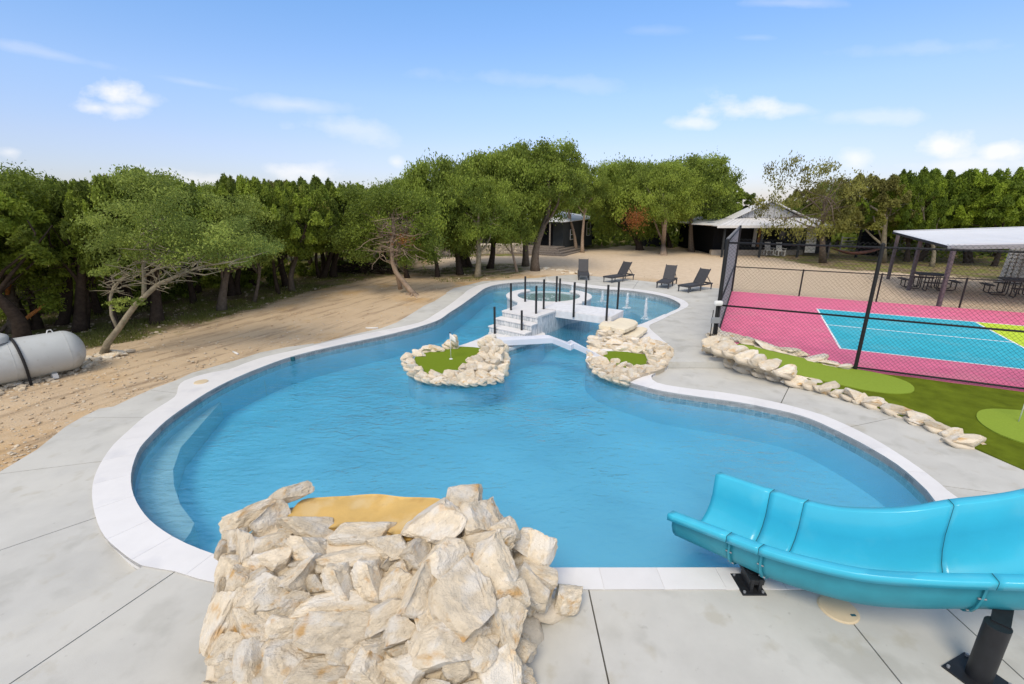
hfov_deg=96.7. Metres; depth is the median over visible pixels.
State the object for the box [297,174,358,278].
juniper tree
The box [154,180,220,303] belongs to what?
juniper tree
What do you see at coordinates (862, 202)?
cedar tree
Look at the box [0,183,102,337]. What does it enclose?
oak tree
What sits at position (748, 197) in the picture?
juniper tree
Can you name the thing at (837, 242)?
oak tree
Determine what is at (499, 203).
oak tree
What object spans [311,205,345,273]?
juniper tree
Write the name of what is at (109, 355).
rubble stone
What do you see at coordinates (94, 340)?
grass
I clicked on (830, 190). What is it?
oak tree
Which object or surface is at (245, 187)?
juniper tree
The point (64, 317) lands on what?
juniper tree
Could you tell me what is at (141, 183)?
oak tree
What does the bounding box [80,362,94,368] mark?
rubble stone
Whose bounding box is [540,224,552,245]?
door
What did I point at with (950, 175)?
cedar tree
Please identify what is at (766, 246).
rocking chair
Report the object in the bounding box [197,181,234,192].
oak tree
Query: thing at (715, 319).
electrical boxes
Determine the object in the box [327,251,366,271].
shrub
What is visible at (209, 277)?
shrub
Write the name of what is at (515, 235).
oak tree
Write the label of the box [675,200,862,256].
porch building
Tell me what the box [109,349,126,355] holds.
rubble stone
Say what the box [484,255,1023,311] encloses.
gravel
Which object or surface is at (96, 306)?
juniper tree
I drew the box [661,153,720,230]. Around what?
oak tree
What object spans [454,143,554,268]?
oak tree
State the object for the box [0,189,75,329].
juniper tree
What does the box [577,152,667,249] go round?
oak tree
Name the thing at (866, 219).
cedar tree
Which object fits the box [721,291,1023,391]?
sports court
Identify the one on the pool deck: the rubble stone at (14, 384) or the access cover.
the access cover
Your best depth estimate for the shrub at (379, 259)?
31.67 m
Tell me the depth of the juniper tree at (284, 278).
23.41 m
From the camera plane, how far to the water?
11.47 m
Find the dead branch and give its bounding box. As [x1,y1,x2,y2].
[616,202,652,235]
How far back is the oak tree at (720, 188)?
38.89 m
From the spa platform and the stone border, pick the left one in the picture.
the spa platform
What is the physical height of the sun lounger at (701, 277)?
1.031 m
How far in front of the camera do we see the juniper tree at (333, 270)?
26.62 m
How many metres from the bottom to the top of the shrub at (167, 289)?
1.912 m
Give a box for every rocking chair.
[763,242,773,254]
[775,242,785,255]
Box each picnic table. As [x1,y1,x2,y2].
[897,272,962,291]
[979,277,1023,297]
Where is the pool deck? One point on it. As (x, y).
(82, 601)
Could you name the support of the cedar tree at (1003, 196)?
on the ground at (652, 259)
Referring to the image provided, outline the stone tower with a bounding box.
[997,227,1023,285]
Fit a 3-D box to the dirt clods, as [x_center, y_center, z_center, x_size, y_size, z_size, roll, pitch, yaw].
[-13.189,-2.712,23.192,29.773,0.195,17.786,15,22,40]
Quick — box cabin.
[480,212,592,255]
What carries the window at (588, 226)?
in the cabin
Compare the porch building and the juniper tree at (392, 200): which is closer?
the juniper tree at (392, 200)
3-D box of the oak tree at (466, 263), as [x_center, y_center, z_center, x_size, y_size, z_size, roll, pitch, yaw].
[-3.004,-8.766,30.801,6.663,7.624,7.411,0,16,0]
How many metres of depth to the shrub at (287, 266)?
27.37 m
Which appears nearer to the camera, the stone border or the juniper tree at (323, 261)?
the stone border
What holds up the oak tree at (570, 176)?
on the ground at (652, 259)
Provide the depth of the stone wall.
39.96 m
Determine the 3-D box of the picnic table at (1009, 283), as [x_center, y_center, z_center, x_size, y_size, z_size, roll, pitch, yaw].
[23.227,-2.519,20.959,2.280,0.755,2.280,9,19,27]
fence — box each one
[713,238,1023,389]
[718,225,741,328]
[733,266,1023,311]
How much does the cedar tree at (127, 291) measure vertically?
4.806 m
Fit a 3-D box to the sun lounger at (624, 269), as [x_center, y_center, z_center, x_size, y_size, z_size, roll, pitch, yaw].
[5.879,-3.858,24.942,1.950,1.031,0.630,-13,21,-37]
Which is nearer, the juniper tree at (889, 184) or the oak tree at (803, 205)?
the juniper tree at (889, 184)
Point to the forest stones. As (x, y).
(202, 312)
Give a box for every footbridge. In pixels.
[497,335,600,356]
[541,276,623,322]
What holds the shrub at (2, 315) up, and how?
on the ground at (652, 259)
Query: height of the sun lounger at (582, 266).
1.031 m
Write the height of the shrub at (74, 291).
1.784 m
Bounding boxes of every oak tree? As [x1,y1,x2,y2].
[69,164,288,354]
[75,163,217,324]
[158,190,287,310]
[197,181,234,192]
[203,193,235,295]
[355,176,437,277]
[381,164,473,276]
[395,148,496,274]
[426,150,514,267]
[441,169,524,277]
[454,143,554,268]
[477,137,574,265]
[487,189,549,272]
[491,131,593,270]
[562,163,609,252]
[564,160,593,248]
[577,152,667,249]
[593,153,623,238]
[607,157,676,247]
[624,158,710,255]
[658,148,746,251]
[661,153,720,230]
[779,199,810,216]
[811,202,867,244]
[818,180,838,205]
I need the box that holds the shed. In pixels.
[641,232,661,245]
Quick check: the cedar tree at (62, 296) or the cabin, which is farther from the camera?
the cabin
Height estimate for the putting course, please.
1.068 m
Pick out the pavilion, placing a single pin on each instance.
(997, 237)
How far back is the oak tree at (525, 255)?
29.07 m
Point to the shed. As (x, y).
(655, 241)
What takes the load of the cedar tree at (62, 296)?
on the ground at (652, 259)
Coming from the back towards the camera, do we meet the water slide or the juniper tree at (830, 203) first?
the juniper tree at (830, 203)
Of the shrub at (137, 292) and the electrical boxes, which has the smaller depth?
the electrical boxes
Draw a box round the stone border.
[701,327,986,449]
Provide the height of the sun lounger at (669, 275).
1.031 m
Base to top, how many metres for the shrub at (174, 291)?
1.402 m
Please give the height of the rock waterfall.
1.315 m
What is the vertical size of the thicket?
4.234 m
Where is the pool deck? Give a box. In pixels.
[0,275,1023,683]
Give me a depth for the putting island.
11.57 m
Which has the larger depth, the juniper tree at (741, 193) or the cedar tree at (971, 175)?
the juniper tree at (741, 193)
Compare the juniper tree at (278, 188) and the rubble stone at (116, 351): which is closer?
the rubble stone at (116, 351)
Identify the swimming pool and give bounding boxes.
[92,280,957,591]
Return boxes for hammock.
[827,243,879,257]
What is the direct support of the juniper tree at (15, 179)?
on the ground at (652, 259)
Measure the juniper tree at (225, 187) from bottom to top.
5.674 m
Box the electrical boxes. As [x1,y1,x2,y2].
[710,301,722,335]
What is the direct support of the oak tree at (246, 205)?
on the ground at (652, 259)
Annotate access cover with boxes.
[817,595,859,624]
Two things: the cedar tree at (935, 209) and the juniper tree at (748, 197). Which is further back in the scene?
the juniper tree at (748, 197)
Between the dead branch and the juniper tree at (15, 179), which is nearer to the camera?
the juniper tree at (15, 179)
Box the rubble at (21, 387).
[0,349,142,399]
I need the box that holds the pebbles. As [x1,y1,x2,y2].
[0,277,465,469]
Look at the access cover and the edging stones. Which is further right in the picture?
the access cover
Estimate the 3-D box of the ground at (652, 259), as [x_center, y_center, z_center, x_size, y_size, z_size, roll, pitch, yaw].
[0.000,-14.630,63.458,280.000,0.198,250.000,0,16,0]
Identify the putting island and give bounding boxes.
[400,332,544,409]
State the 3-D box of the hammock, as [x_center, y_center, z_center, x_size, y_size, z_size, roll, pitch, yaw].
[26.432,-6.900,35.089,0.634,1.300,3.485,-16,23,-43]
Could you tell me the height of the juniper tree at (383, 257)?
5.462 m
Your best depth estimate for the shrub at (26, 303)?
17.55 m
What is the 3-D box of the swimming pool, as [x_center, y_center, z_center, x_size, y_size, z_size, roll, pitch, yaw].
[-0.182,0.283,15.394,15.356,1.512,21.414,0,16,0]
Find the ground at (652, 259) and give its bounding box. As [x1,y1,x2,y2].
[0,228,1023,470]
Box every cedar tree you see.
[59,283,73,314]
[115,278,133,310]
[856,186,875,205]
[863,202,903,256]
[864,166,951,261]
[892,178,953,266]
[900,168,991,261]
[901,168,1023,262]
[940,167,1023,266]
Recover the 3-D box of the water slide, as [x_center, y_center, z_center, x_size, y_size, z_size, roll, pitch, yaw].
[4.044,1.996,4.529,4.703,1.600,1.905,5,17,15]
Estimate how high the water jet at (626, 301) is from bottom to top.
0.678 m
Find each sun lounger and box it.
[578,259,589,279]
[603,261,634,282]
[656,264,677,288]
[678,267,712,292]
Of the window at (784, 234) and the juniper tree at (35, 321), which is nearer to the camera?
the juniper tree at (35, 321)
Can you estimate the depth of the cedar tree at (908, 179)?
32.28 m
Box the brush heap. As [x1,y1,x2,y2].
[314,259,400,274]
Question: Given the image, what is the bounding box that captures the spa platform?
[488,276,591,352]
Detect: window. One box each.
[586,222,590,235]
[779,231,799,238]
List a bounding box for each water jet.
[598,290,604,301]
[623,293,630,308]
[640,298,647,319]
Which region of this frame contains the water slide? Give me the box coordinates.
[667,472,1023,683]
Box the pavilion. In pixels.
[886,227,1023,306]
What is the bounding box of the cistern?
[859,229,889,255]
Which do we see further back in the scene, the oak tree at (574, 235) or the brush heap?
the oak tree at (574, 235)
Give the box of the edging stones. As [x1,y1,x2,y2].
[540,267,591,274]
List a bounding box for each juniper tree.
[0,159,66,333]
[0,170,104,325]
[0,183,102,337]
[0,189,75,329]
[0,210,38,281]
[16,209,54,247]
[33,179,155,332]
[56,177,103,314]
[70,173,162,329]
[142,207,193,306]
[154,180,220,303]
[183,185,211,292]
[212,173,268,294]
[225,175,301,302]
[239,177,317,293]
[246,265,255,286]
[261,179,329,286]
[275,179,349,290]
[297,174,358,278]
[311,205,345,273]
[325,179,451,297]
[326,182,370,277]
[331,182,383,273]
[366,187,386,265]
[719,184,746,210]
[724,192,755,213]
[747,150,879,262]
[776,188,822,216]
[820,172,934,262]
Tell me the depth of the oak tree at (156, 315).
15.07 m
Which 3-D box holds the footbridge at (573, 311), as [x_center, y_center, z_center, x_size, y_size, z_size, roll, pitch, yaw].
[2.435,-1.539,15.776,2.688,1.310,1.606,10,19,31]
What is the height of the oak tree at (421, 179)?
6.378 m
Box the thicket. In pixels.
[312,210,1007,261]
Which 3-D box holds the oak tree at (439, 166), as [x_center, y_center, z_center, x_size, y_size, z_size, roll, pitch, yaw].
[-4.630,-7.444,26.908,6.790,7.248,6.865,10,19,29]
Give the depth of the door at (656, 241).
47.62 m
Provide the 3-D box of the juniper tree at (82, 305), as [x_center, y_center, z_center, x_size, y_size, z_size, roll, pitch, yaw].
[-13.756,-2.708,15.022,3.108,5.196,3.480,0,16,0]
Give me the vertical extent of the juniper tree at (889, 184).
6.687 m
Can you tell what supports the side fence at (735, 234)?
on the ground at (652, 259)
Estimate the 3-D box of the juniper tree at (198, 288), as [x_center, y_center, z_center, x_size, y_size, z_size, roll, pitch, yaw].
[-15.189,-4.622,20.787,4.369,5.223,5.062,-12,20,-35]
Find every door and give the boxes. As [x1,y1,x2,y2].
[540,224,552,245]
[653,232,659,245]
[751,228,757,246]
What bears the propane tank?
on the ground at (652, 259)
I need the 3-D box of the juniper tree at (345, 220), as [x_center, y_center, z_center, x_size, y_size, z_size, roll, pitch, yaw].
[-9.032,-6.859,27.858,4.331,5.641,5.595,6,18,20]
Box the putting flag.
[449,332,455,358]
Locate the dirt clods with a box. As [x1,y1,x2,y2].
[0,278,433,465]
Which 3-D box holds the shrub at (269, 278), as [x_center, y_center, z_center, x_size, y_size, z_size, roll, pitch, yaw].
[-13.247,-3.457,23.634,2.296,1.657,2.348,-11,20,-33]
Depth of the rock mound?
12.56 m
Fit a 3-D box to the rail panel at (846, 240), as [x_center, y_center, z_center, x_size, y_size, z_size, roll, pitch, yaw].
[30.060,-8.450,39.796,2.680,1.500,0.080,0,16,0]
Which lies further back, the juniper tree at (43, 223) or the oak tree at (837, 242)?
the oak tree at (837, 242)
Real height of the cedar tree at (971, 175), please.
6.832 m
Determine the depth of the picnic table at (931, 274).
22.55 m
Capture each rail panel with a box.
[838,237,857,253]
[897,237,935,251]
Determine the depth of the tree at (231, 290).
21.10 m
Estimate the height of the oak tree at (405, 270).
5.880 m
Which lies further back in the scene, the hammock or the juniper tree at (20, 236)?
the hammock
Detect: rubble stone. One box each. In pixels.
[7,381,21,386]
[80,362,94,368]
[90,356,101,360]
[102,353,119,358]
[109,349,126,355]
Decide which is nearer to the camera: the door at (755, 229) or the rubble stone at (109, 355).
the rubble stone at (109, 355)
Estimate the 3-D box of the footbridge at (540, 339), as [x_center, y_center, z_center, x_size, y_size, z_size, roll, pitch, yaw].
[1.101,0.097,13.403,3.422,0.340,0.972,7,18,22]
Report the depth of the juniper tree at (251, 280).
23.57 m
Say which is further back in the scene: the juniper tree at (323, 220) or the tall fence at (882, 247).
the juniper tree at (323, 220)
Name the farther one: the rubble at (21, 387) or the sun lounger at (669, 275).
the sun lounger at (669, 275)
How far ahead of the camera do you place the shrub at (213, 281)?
23.14 m
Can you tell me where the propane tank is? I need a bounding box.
[0,329,85,385]
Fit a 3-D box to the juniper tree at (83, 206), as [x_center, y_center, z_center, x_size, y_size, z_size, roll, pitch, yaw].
[-12.699,-2.815,14.925,2.205,5.192,2.943,-5,17,-17]
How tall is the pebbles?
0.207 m
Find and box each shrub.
[0,283,56,320]
[14,282,74,312]
[49,273,113,305]
[72,281,119,307]
[98,278,163,306]
[127,263,186,296]
[160,273,201,299]
[172,260,220,288]
[200,259,248,287]
[234,260,280,287]
[252,252,305,276]
[295,257,326,276]
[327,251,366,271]
[367,249,394,265]
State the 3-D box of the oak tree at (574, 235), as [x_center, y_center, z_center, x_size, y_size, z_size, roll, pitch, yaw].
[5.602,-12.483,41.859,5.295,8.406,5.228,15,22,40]
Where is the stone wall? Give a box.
[435,243,522,255]
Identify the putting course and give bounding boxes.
[737,343,1023,469]
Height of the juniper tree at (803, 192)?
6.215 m
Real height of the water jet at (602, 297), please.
0.564 m
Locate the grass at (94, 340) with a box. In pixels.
[0,263,514,347]
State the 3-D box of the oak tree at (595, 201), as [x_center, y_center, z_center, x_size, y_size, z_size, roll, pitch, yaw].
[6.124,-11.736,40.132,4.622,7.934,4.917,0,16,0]
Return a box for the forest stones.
[9,266,508,343]
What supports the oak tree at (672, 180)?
on the ground at (652, 259)
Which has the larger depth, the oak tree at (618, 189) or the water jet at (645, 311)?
the oak tree at (618, 189)
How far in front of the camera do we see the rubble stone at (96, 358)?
12.31 m
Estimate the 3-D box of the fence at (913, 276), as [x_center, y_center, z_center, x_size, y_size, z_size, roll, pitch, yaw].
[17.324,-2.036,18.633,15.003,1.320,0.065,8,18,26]
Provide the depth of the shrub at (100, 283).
18.57 m
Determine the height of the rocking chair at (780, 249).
1.092 m
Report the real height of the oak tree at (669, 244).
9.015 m
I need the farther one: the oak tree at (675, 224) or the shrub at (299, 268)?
the oak tree at (675, 224)
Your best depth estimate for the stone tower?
23.85 m
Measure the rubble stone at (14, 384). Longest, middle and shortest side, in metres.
0.256 x 0.197 x 0.099 m
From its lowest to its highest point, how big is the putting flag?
0.780 m
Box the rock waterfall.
[199,480,582,683]
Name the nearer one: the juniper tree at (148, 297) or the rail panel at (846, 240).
the juniper tree at (148, 297)
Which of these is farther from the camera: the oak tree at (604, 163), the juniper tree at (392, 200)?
the oak tree at (604, 163)

